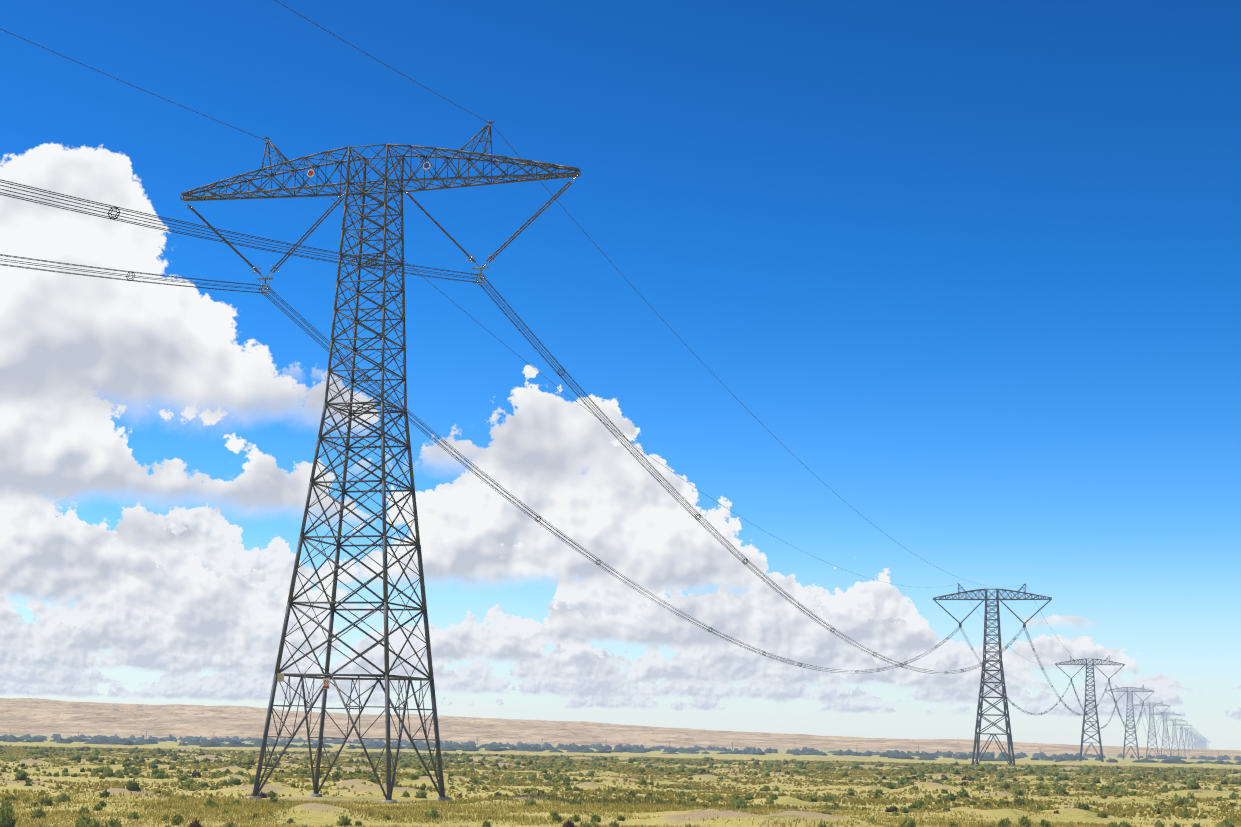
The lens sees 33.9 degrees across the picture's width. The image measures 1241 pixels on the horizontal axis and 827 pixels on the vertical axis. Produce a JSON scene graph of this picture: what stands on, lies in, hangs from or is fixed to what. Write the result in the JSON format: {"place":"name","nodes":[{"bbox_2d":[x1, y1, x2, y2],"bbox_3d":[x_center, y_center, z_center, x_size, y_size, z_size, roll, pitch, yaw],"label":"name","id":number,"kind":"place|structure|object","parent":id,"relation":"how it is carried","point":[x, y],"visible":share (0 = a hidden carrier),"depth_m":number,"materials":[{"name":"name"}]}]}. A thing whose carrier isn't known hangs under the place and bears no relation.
{"place":"outdoors","nodes":[
{"label":"outdoors","id":0,"kind":"place"},
{"bbox_2d":[323,678,329,688],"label":"warning sign","id":1,"kind":"object","parent":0,"point":[326,684],"depth_m":196.15,"materials":[{"name":"white metal"}]},
{"bbox_2d":[187,181,571,273],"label":"tower insulators","id":2,"kind":"object","parent":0,"point":[320,218],"visible":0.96,"depth_m":207.91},
{"bbox_2d":[183,176,577,294],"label":"tower fittings","id":3,"kind":"object","parent":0,"point":[267,278],"visible":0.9,"depth_m":208.50,"materials":[{"name":"grey metal"}]},
{"bbox_2d":[0,734,1240,826],"bbox_3d":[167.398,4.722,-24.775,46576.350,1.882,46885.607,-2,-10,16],"label":"ground","id":4,"kind":"structure","parent":0,"point":[315,815],"depth_m":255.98,"materials":[{"name":"green plant"}]},
{"bbox_2d":[246,793,450,803],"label":"tower footings","id":5,"kind":"object","parent":4,"relation":"on","point":[320,795],"visible":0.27,"depth_m":204.00,"materials":[{"name":"grey concrete"}]},
{"bbox_2d":[180,120,580,799],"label":"tower","id":6,"kind":"structure","parent":4,"relation":"on","point":[390,410],"depth_m":206.18,"materials":[{"name":"metal"}]},
{"bbox_2d":[277,673,283,681],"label":"number plate","id":7,"kind":"object","parent":6,"relation":"attached to","point":[280,677],"visible":1,"depth_m":197.65,"materials":[{"name":"beige metal"}]},
{"bbox_2d":[0,0,1206,748],"bbox_3d":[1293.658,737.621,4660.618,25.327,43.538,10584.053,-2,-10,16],"label":"conductors","id":8,"kind":"object","parent":6,"relation":"attached to","point":[672,492],"visible":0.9,"depth_m":223.70,"materials":[{"name":"grey"}]},
{"bbox_2d":[108,207,1142,727],"bbox_3d":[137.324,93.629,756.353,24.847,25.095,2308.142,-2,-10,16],"label":"bundle spacers","id":9,"kind":"object","parent":8,"relation":"attached to","point":[540,517],"visible":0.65,"depth_m":287.95,"materials":[{"name":"grey metal"}]},
{"bbox_2d":[10,728,1218,754],"bbox_3d":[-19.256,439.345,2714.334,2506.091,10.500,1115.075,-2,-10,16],"label":"utility poles","id":10,"kind":"object","parent":4,"relation":"on","point":[477,741],"visible":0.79,"depth_m":2724.82,"materials":[{"name":"grey"}]},
{"bbox_2d":[0,745,1240,826],"bbox_3d":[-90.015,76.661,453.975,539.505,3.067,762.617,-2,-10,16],"label":"shrubs","id":11,"kind":"object","parent":4,"relation":"on","point":[766,770],"visible":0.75,"depth_m":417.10,"materials":[{"name":"green plant"}]},
{"bbox_2d":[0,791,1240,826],"bbox_3d":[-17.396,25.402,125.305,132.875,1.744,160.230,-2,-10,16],"label":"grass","id":12,"kind":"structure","parent":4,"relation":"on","point":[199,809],"depth_m":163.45,"materials":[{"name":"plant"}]},
{"bbox_2d":[0,733,1240,764],"bbox_3d":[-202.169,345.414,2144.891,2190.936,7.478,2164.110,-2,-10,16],"label":"distant shrub belt","id":13,"kind":"object","parent":4,"relation":"on","point":[234,741],"visible":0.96,"depth_m":1522.46,"materials":[{"name":"green plant"}]},
{"bbox_2d":[933,583,1051,765],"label":"tower","id":14,"kind":"structure","parent":4,"relation":"on","point":[1005,704],"depth_m":762.91,"materials":[{"name":"grey metal"}]},
{"bbox_2d":[1055,655,1123,761],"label":"tower","id":15,"kind":"structure","parent":4,"relation":"on","point":[1093,664],"depth_m":1319.39,"materials":[{"name":"grey metal"}]},
{"bbox_2d":[1106,684,1153,759],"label":"tower","id":16,"kind":"structure","parent":4,"relation":"on","point":[1128,716],"depth_m":1875.15,"materials":[{"name":"grey metal"}]},
{"bbox_2d":[1132,700,1169,757],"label":"tower","id":17,"kind":"structure","parent":4,"relation":"on","point":[1152,722],"depth_m":2432.74,"materials":[{"name":"grey metal"}]},
{"bbox_2d":[1150,711,1179,755],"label":"tower","id":18,"kind":"structure","parent":4,"relation":"on","point":[1163,715],"depth_m":2989.29,"materials":[{"name":"grey metal"}]},
{"bbox_2d":[1162,718,1184,756],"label":"tower","id":19,"kind":"structure","parent":4,"relation":"on","point":[1174,736],"depth_m":3544.76,"materials":[{"name":"grey metal"}]},
{"bbox_2d":[1170,723,1191,756],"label":"tower","id":20,"kind":"structure","parent":4,"relation":"on","point":[1182,737],"depth_m":4101.84,"materials":[{"name":"grey metal"}]},
{"bbox_2d":[1178,727,1193,753],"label":"tower","id":21,"kind":"structure","parent":4,"relation":"on","point":[1185,739],"depth_m":4657.10,"materials":[{"name":"grey metal"}]},
{"bbox_2d":[0,698,1240,757],"bbox_3d":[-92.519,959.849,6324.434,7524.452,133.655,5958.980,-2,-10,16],"label":"distant hills","id":22,"kind":"structure","parent":0,"point":[29,716],"depth_m":4894.06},
{"bbox_2d":[0,0,1240,749],"label":"sky","id":23,"kind":"structure","parent":0,"point":[974,265],"materials":[{"name":"blue"}]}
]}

